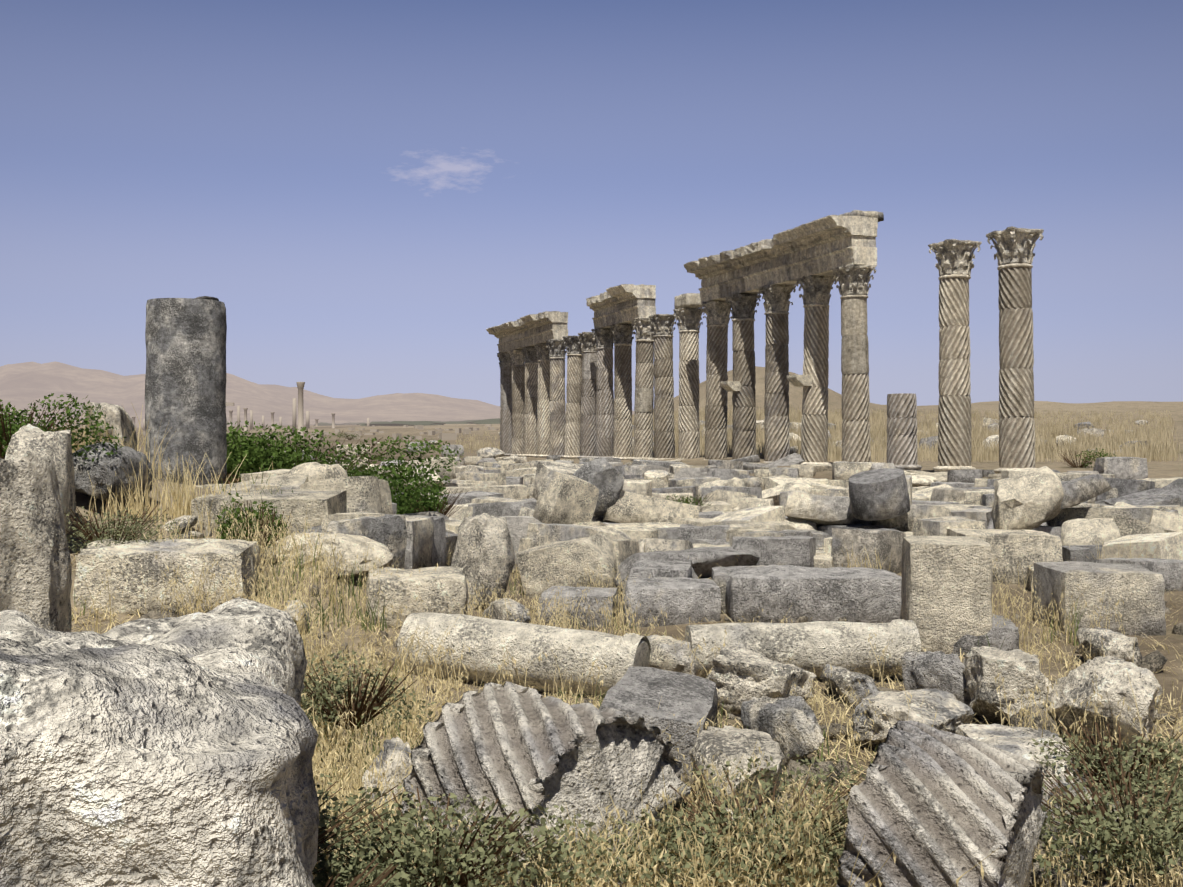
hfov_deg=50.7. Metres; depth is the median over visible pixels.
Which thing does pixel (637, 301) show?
entablature frieze
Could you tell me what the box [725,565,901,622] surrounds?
stone block
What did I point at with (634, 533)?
rubble
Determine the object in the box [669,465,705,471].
rubble
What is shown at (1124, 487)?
street rubble
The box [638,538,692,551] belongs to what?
rubble
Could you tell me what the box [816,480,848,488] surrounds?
rubble
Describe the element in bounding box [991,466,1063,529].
rubble
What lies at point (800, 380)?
console
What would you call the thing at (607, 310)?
entablature frieze
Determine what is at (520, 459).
rubble
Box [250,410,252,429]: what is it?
distant column
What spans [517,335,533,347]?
entablature architrave
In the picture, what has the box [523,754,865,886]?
grass
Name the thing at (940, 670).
stone boulder
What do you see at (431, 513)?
street rubble
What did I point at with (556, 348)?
column capital
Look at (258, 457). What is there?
green shrub
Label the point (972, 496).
rubble
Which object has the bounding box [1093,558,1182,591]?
street rubble
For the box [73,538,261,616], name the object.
stone block
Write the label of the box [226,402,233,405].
distant lintel
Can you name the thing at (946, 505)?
stone block
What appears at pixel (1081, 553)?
street rubble
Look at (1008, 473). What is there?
stone block
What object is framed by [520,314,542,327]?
entablature cornice
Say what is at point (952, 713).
stone boulder
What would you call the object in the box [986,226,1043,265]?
column capital
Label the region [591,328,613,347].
column capital
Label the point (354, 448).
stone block
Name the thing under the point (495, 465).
rubble
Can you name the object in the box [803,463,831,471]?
rubble
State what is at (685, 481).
rubble
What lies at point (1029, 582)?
street rubble
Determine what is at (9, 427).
green shrub
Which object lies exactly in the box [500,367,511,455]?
column
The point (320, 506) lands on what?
stone block
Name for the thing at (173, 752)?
boulder
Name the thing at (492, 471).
rubble
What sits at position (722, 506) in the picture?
rubble
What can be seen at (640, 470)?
rubble
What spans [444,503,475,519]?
street rubble
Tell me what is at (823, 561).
street rubble
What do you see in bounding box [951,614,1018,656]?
rock
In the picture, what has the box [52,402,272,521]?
dry grass mound
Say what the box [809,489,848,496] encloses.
street rubble
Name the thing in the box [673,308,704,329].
column capital
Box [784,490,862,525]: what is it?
rubble
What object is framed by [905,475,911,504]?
stone block
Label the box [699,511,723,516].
street rubble
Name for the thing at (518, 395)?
column
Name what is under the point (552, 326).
entablature frieze
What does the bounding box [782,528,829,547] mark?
street rubble
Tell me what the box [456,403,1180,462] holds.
dry grass field
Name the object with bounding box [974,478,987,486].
rubble
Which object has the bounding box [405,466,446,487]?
rubble
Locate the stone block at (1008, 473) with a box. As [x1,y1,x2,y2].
[1001,468,1036,478]
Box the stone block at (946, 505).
[912,504,985,506]
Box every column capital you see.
[497,352,511,367]
[507,350,524,364]
[522,347,537,362]
[534,344,549,359]
[546,339,566,356]
[562,336,582,353]
[578,332,596,350]
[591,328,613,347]
[609,323,635,343]
[631,318,654,339]
[649,314,676,334]
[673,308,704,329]
[700,301,732,324]
[725,294,760,318]
[758,284,795,311]
[796,275,836,304]
[832,264,875,295]
[928,239,981,275]
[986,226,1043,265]
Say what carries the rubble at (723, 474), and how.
on the ground at (22, 385)
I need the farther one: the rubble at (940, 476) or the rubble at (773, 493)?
the rubble at (940, 476)
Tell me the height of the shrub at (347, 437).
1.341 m
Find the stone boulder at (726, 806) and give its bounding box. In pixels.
[708,802,782,867]
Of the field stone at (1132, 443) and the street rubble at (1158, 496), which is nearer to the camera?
the street rubble at (1158, 496)
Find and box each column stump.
[144,298,226,484]
[886,393,921,470]
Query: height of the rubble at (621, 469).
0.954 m
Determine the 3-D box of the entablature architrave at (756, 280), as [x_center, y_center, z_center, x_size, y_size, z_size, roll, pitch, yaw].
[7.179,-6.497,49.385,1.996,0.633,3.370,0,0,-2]
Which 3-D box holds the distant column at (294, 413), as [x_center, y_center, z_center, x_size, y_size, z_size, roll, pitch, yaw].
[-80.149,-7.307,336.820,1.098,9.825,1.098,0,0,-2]
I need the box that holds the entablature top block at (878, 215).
[840,210,883,221]
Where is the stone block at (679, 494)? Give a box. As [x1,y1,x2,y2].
[658,493,693,503]
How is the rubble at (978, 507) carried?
on the ground at (22, 385)
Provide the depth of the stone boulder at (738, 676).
8.61 m
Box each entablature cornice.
[486,327,506,337]
[494,324,513,335]
[502,321,523,333]
[514,319,532,330]
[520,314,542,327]
[536,311,567,324]
[586,295,608,310]
[600,292,622,305]
[606,284,655,301]
[684,257,721,279]
[707,250,744,272]
[733,242,769,266]
[758,235,793,258]
[774,224,824,251]
[805,215,877,242]
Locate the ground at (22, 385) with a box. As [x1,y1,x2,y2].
[0,361,1182,886]
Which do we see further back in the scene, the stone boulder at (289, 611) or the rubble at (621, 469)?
the rubble at (621, 469)
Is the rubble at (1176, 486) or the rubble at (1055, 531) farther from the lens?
the rubble at (1176, 486)
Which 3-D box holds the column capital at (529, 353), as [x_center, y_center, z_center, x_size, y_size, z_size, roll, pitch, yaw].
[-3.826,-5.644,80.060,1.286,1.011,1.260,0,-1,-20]
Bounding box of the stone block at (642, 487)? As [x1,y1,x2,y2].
[622,479,651,496]
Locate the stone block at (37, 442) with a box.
[5,424,75,533]
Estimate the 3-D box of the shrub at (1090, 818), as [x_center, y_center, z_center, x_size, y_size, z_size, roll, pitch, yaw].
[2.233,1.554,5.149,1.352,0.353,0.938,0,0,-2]
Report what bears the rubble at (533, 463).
on the ground at (22, 385)
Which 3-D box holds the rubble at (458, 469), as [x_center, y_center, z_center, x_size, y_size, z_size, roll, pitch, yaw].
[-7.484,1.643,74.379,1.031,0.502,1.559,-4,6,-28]
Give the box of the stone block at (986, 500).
[980,493,993,506]
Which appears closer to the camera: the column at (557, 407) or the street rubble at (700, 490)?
the street rubble at (700, 490)
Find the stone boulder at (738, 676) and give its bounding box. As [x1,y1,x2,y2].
[706,647,815,720]
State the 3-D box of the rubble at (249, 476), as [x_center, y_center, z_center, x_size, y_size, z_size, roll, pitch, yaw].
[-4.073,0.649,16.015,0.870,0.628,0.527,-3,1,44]
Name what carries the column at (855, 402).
on the ground at (22, 385)
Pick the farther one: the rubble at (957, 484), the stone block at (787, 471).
the stone block at (787, 471)
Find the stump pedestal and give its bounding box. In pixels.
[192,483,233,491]
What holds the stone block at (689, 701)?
on the ground at (22, 385)
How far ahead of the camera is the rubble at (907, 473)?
37.19 m
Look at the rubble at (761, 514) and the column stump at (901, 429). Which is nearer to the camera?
the rubble at (761, 514)
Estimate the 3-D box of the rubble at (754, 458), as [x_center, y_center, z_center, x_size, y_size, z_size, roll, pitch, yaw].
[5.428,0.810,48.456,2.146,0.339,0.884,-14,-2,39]
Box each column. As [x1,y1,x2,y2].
[229,410,232,425]
[237,406,239,430]
[243,408,247,430]
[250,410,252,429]
[270,412,274,429]
[292,398,295,431]
[296,382,304,437]
[306,411,309,427]
[331,413,334,427]
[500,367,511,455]
[510,365,524,456]
[522,362,537,456]
[535,360,550,457]
[549,357,565,457]
[562,354,582,458]
[577,351,597,458]
[594,347,613,457]
[613,343,632,459]
[631,339,653,460]
[651,335,674,459]
[676,330,699,459]
[703,324,728,459]
[732,318,755,459]
[764,311,789,462]
[801,304,830,464]
[840,295,870,461]
[933,274,975,471]
[994,263,1034,473]
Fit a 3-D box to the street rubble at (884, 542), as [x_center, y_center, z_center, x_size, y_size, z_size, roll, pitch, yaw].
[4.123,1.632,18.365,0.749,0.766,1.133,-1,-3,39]
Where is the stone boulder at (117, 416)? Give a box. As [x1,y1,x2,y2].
[85,402,137,450]
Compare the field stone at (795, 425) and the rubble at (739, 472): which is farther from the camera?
the field stone at (795, 425)
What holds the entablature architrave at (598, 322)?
on the column at (604, 405)
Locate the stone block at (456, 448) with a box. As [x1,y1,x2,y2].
[441,445,463,456]
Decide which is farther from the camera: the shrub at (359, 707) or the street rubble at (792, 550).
the street rubble at (792, 550)
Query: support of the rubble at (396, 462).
on the ground at (22, 385)
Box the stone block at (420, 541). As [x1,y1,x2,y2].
[404,515,433,569]
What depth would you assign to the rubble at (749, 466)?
45.98 m
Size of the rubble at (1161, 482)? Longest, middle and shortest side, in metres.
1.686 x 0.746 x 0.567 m
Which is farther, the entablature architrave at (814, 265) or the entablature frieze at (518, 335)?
the entablature frieze at (518, 335)
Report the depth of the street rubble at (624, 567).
15.12 m
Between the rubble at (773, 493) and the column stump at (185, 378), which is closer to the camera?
the column stump at (185, 378)
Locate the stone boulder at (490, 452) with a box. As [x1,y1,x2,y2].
[476,447,504,458]
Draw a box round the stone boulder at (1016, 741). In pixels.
[955,724,1085,791]
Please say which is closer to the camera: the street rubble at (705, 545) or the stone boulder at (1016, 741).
the stone boulder at (1016, 741)
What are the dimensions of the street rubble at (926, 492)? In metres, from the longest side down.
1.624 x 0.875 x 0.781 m
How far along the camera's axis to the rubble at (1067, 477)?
29.52 m
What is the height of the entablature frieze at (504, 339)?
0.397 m
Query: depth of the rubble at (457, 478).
52.03 m
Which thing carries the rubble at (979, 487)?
on the ground at (22, 385)
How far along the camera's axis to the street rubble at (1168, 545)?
17.91 m
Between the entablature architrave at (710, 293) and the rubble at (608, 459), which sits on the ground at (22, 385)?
the rubble at (608, 459)
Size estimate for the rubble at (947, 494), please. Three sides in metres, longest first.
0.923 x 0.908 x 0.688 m
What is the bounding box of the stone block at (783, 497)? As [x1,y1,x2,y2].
[779,491,806,512]
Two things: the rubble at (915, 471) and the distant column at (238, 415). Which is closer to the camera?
the rubble at (915, 471)
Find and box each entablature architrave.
[497,343,507,352]
[504,339,521,351]
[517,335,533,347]
[532,332,545,344]
[541,329,567,341]
[592,316,610,328]
[601,310,633,326]
[620,305,655,322]
[698,283,730,301]
[718,277,761,297]
[743,265,798,291]
[781,255,836,281]
[821,246,876,271]
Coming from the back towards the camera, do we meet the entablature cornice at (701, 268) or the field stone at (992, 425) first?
the field stone at (992, 425)
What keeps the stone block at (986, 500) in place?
on the ground at (22, 385)
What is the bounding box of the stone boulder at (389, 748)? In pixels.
[361,737,412,841]
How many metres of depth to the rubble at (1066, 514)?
20.95 m
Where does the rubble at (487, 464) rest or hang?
on the ground at (22, 385)
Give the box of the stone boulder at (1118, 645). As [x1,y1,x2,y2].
[1076,627,1142,665]
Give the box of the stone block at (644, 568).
[629,558,691,578]
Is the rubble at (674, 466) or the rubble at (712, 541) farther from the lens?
the rubble at (674, 466)
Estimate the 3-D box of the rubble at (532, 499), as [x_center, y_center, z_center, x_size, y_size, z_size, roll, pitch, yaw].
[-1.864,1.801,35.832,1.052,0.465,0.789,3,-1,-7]
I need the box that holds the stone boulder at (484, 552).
[451,513,514,609]
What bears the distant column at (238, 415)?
on the ground at (22, 385)
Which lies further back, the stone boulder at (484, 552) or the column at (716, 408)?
the column at (716, 408)
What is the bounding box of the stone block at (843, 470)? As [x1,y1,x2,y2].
[832,461,879,479]
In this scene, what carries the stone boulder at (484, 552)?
on the ground at (22, 385)
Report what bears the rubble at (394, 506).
on the ground at (22, 385)
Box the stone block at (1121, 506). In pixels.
[1101,506,1140,507]
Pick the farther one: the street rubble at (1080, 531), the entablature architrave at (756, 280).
the entablature architrave at (756, 280)
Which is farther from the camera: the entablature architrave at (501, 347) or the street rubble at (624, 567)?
the entablature architrave at (501, 347)
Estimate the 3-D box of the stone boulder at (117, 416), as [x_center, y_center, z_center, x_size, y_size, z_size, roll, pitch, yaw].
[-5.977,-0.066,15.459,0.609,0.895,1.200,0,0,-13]
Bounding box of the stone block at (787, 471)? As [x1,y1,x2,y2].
[769,467,799,477]
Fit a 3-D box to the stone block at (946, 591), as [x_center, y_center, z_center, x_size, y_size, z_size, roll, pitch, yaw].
[3.343,1.452,11.818,0.781,1.126,1.033,0,0,10]
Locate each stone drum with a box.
[406,442,429,451]
[1067,471,1098,473]
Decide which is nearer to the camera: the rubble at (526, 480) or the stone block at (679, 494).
the stone block at (679, 494)
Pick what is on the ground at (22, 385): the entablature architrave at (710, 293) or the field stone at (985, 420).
the field stone at (985, 420)
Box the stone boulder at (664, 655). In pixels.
[646,635,696,675]
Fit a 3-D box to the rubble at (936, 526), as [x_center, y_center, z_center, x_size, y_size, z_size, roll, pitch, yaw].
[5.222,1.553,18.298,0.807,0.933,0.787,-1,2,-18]
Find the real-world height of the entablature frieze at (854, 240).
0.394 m
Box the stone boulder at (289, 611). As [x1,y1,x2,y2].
[285,599,310,633]
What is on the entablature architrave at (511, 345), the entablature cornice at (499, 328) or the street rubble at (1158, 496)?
the entablature cornice at (499, 328)
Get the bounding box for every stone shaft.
[397,612,650,696]
[685,619,920,680]
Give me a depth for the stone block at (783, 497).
30.16 m
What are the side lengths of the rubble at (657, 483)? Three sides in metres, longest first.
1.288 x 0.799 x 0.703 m
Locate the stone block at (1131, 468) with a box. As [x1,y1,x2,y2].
[1093,457,1147,479]
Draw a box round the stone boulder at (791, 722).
[741,696,823,767]
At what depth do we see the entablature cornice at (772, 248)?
47.79 m
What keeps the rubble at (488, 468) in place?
on the ground at (22, 385)
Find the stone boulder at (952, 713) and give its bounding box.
[851,688,973,747]
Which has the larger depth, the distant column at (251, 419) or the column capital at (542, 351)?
the distant column at (251, 419)
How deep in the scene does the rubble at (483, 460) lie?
76.77 m
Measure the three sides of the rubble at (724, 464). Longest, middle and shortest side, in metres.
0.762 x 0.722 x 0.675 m
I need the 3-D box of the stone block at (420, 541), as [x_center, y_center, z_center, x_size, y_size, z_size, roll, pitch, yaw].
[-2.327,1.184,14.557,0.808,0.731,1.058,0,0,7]
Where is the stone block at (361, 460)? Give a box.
[326,457,367,470]
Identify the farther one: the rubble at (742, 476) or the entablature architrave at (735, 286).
the entablature architrave at (735, 286)
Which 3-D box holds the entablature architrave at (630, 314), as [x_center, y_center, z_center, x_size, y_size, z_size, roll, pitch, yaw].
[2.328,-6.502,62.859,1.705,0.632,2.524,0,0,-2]
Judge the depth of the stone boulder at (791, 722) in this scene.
7.29 m
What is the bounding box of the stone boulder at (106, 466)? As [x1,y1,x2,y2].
[72,442,153,506]
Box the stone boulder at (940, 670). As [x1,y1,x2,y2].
[901,651,970,704]
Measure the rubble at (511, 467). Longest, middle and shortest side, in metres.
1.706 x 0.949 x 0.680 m
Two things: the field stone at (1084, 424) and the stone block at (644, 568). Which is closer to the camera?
the stone block at (644, 568)
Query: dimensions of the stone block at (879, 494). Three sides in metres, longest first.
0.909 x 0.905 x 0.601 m
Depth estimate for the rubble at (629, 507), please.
20.65 m
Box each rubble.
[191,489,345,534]
[220,473,308,491]
[240,469,290,481]
[258,479,392,514]
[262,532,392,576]
[287,462,347,481]
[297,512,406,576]
[300,476,382,513]
[321,512,384,531]
[368,457,455,489]
[380,460,406,465]
[392,503,396,514]
[402,511,449,521]
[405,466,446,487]
[432,516,446,566]
[440,487,509,497]
[440,491,503,504]
[443,476,459,482]
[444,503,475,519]
[445,521,461,533]
[446,483,495,487]
[446,532,457,565]
[452,480,497,484]
[455,466,466,472]
[456,471,483,479]
[465,456,484,464]
[465,473,505,484]
[466,465,484,470]
[468,501,535,516]
[471,496,533,503]
[476,458,496,465]
[478,462,497,466]
[483,467,504,469]
[484,470,500,472]
[487,484,526,499]
[492,463,501,467]
[498,460,518,466]
[500,470,517,476]
[502,464,529,470]
[502,516,541,569]
[504,457,526,462]
[512,467,536,476]
[518,506,534,516]
[518,537,526,551]
[522,498,536,501]
[523,474,535,495]
[527,523,631,548]
[529,461,537,466]
[530,476,534,483]
[532,461,583,499]
[533,470,598,523]
[546,455,559,460]
[552,539,638,566]
[555,460,573,462]
[573,459,623,514]
[575,521,606,526]
[579,457,612,461]
[591,515,599,521]
[594,457,620,462]
[598,490,699,522]
[603,522,680,527]
[605,524,657,540]
[609,462,622,466]
[614,465,626,474]
[614,551,697,595]
[623,475,640,478]
[625,465,668,476]
[629,479,663,487]
[632,459,684,468]
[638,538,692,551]
[642,472,674,478]
[644,470,667,482]
[652,486,698,502]
[652,493,660,498]
[661,495,688,501]
[665,547,759,577]
[668,476,719,486]
[669,464,691,473]
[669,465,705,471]
[672,517,714,526]
[674,468,707,477]
[693,544,729,547]
[694,501,731,511]
[694,539,729,544]
[698,469,748,477]
[698,480,734,488]
[698,487,710,502]
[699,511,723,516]
[702,486,761,499]
[703,489,756,508]
[705,455,759,466]
[707,468,735,479]
[708,460,715,464]
[710,506,784,524]
[716,460,742,469]
[726,521,795,541]
[729,531,812,546]
[730,477,744,486]
[732,536,815,566]
[739,474,757,478]
[739,497,773,509]
[741,477,763,489]
[743,462,777,469]
[754,469,768,478]
[761,475,791,489]
[762,482,811,505]
[765,453,804,465]
[765,477,830,488]
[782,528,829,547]
[783,518,816,529]
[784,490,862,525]
[790,464,815,477]
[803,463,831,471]
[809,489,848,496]
[810,485,846,489]
[814,554,833,567]
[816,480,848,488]
[816,548,830,554]
[818,524,904,535]
[824,535,910,552]
[831,528,905,573]
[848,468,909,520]
[863,504,951,531]
[870,463,895,469]
[903,470,930,473]
[904,471,918,474]
[912,475,935,486]
[912,484,952,498]
[912,486,928,489]
[912,494,928,500]
[912,500,958,503]
[913,516,984,535]
[916,472,947,481]
[930,481,974,487]
[930,488,971,501]
[944,506,970,510]
[947,469,981,482]
[951,508,991,528]
[964,489,993,504]
[966,486,994,488]
[967,506,991,507]
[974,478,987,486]
[982,470,994,476]
[986,473,1079,486]
[986,474,1111,523]
[986,519,1047,528]
[987,479,998,486]
[988,474,1000,478]
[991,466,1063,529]
[1026,567,1033,591]
[1031,526,1061,538]
[1046,507,1165,526]
[1054,472,1114,477]
[1061,518,1120,545]
[1062,545,1102,561]
[1068,503,1099,507]
[1091,487,1117,503]
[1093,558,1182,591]
[1095,500,1104,503]
[1097,478,1154,500]
[1101,532,1182,559]
[1104,488,1182,506]
[1113,514,1175,536]
[1114,502,1132,505]
[1133,505,1179,506]
[1136,477,1182,487]
[1141,506,1182,514]
[1149,509,1182,531]
[1162,478,1182,502]
[1165,509,1177,513]
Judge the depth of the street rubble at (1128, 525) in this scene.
19.14 m
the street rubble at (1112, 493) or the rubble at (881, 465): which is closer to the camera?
the street rubble at (1112, 493)
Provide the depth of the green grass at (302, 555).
12.29 m
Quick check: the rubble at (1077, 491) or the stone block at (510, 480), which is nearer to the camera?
the rubble at (1077, 491)
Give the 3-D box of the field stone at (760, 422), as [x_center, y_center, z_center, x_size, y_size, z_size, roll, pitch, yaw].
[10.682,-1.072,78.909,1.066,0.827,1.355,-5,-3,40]
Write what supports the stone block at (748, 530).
on the street rubble at (820, 536)
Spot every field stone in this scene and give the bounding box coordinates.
[756,420,764,429]
[789,422,801,431]
[789,433,800,440]
[831,440,841,447]
[918,436,937,449]
[982,417,998,427]
[983,435,998,448]
[987,423,998,431]
[1056,435,1075,447]
[1074,422,1094,429]
[1077,428,1103,437]
[1117,441,1146,449]
[1135,420,1147,424]
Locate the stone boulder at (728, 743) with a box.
[689,725,783,813]
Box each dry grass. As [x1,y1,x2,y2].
[71,502,1182,886]
[122,472,1156,587]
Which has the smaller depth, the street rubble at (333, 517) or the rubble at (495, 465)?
the street rubble at (333, 517)
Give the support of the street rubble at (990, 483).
on the ground at (22, 385)
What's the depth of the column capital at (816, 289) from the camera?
46.11 m
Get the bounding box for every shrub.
[0,393,126,464]
[64,504,179,554]
[212,471,243,483]
[215,492,292,553]
[225,420,463,510]
[300,650,435,732]
[312,774,520,886]
[313,788,626,886]
[317,846,397,886]
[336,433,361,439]
[396,488,467,517]
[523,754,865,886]
[666,493,712,512]
[1028,721,1182,802]
[1032,754,1182,882]
[1040,782,1157,876]
[1054,448,1116,467]
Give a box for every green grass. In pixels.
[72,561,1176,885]
[178,467,333,586]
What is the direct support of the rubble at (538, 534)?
on the ground at (22, 385)
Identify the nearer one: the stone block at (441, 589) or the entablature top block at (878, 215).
the stone block at (441, 589)
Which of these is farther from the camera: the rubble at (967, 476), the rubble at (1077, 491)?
the rubble at (967, 476)
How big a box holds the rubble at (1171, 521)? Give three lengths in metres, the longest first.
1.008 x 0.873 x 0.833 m
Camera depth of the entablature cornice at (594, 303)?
66.36 m
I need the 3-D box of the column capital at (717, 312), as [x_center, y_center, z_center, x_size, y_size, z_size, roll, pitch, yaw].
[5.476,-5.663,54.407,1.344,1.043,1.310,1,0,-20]
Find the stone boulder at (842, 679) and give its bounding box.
[820,664,878,708]
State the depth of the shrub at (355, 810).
4.31 m
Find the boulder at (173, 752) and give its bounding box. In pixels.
[0,597,318,886]
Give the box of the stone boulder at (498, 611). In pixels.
[482,598,529,622]
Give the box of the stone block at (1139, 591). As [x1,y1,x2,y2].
[1032,561,1165,635]
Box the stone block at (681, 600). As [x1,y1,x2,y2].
[623,577,720,627]
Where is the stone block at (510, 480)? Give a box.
[506,476,523,484]
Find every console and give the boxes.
[720,381,741,391]
[787,374,811,385]
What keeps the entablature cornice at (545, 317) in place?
on the column at (557, 407)
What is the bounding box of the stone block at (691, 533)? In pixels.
[615,523,729,543]
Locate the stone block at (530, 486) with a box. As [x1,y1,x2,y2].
[528,483,533,497]
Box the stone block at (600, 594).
[537,586,617,626]
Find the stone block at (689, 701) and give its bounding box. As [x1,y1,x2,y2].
[599,667,717,775]
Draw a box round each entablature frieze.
[499,335,510,343]
[511,331,524,339]
[524,328,535,335]
[536,323,567,332]
[594,304,616,316]
[616,298,654,310]
[701,272,729,286]
[729,259,770,279]
[770,251,799,267]
[800,235,875,259]
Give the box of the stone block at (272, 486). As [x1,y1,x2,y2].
[252,483,283,489]
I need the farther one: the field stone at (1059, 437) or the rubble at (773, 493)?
the field stone at (1059, 437)
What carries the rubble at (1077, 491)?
on the ground at (22, 385)
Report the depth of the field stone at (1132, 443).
59.32 m
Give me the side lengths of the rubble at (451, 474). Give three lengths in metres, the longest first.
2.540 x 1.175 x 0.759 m
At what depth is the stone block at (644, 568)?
14.11 m
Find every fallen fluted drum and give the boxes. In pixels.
[402,681,690,886]
[836,720,1046,886]
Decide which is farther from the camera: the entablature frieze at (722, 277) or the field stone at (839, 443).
the field stone at (839, 443)
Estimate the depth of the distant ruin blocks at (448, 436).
245.36 m
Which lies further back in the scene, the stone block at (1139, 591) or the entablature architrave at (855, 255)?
the entablature architrave at (855, 255)
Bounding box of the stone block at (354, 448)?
[336,445,370,456]
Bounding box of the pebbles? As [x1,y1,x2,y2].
[79,515,1182,886]
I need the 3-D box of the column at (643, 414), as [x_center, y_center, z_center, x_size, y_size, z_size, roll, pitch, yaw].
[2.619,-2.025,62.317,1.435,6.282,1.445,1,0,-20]
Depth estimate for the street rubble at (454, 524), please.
20.17 m
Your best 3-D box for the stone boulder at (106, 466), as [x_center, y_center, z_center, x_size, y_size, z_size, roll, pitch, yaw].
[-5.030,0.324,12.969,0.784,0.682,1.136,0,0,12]
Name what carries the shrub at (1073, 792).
on the ground at (22, 385)
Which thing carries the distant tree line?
on the ground at (22, 385)
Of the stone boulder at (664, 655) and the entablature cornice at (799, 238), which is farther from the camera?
the entablature cornice at (799, 238)
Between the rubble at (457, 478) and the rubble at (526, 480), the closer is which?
the rubble at (526, 480)
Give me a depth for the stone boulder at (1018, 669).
8.40 m
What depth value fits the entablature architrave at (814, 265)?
46.15 m
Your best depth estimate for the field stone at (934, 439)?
67.54 m
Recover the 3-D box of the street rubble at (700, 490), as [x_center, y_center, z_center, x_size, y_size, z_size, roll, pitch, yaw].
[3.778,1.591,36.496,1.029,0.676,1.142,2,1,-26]
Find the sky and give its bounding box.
[0,0,1182,410]
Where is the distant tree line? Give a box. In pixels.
[17,418,499,425]
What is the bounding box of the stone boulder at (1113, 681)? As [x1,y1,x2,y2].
[1047,656,1162,752]
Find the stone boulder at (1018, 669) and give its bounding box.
[963,646,1052,725]
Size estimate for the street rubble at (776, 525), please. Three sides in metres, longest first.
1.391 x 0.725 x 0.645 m
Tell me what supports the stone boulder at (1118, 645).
on the ground at (22, 385)
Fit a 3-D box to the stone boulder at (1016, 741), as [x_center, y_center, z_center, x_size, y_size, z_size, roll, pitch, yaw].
[2.333,1.786,6.628,0.606,0.415,1.000,0,0,-13]
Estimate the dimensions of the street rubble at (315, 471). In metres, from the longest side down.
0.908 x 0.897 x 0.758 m
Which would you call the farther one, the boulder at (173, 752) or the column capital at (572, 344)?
the column capital at (572, 344)
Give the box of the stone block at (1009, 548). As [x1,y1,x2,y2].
[946,528,1062,584]
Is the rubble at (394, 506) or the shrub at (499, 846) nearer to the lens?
the shrub at (499, 846)
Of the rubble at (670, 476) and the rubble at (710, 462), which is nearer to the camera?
the rubble at (670, 476)
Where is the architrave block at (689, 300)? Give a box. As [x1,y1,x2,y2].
[674,293,704,308]
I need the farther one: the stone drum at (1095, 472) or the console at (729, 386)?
the console at (729, 386)
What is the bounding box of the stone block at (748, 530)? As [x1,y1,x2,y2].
[738,529,775,532]
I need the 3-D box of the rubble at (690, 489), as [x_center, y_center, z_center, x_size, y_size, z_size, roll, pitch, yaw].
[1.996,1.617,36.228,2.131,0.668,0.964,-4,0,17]
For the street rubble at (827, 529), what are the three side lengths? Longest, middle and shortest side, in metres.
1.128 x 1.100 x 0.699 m
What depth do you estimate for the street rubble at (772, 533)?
18.55 m
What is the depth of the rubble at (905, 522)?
19.60 m
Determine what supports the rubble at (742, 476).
on the ground at (22, 385)
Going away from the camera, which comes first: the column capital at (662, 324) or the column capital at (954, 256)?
the column capital at (954, 256)
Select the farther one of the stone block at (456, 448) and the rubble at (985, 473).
the stone block at (456, 448)
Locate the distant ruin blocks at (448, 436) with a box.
[136,424,498,439]
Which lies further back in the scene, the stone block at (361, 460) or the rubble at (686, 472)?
the stone block at (361, 460)
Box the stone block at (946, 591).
[900,536,992,653]
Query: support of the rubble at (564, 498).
on the ground at (22, 385)
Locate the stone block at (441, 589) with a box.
[366,566,468,628]
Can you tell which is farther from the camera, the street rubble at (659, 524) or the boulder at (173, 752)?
the street rubble at (659, 524)
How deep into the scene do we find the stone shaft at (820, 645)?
9.83 m
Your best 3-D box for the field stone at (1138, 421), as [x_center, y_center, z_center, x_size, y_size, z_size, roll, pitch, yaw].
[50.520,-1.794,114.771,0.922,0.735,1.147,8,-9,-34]
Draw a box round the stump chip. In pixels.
[194,296,218,300]
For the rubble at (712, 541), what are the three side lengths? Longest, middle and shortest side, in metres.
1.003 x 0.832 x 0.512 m
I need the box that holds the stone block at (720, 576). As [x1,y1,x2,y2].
[712,565,764,613]
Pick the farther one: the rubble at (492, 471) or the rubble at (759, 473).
the rubble at (492, 471)
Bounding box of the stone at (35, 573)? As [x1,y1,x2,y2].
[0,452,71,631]
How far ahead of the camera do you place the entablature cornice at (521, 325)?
78.87 m
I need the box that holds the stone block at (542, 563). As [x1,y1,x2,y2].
[516,533,616,597]
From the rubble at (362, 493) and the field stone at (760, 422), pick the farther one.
the field stone at (760, 422)
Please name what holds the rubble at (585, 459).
on the ground at (22, 385)

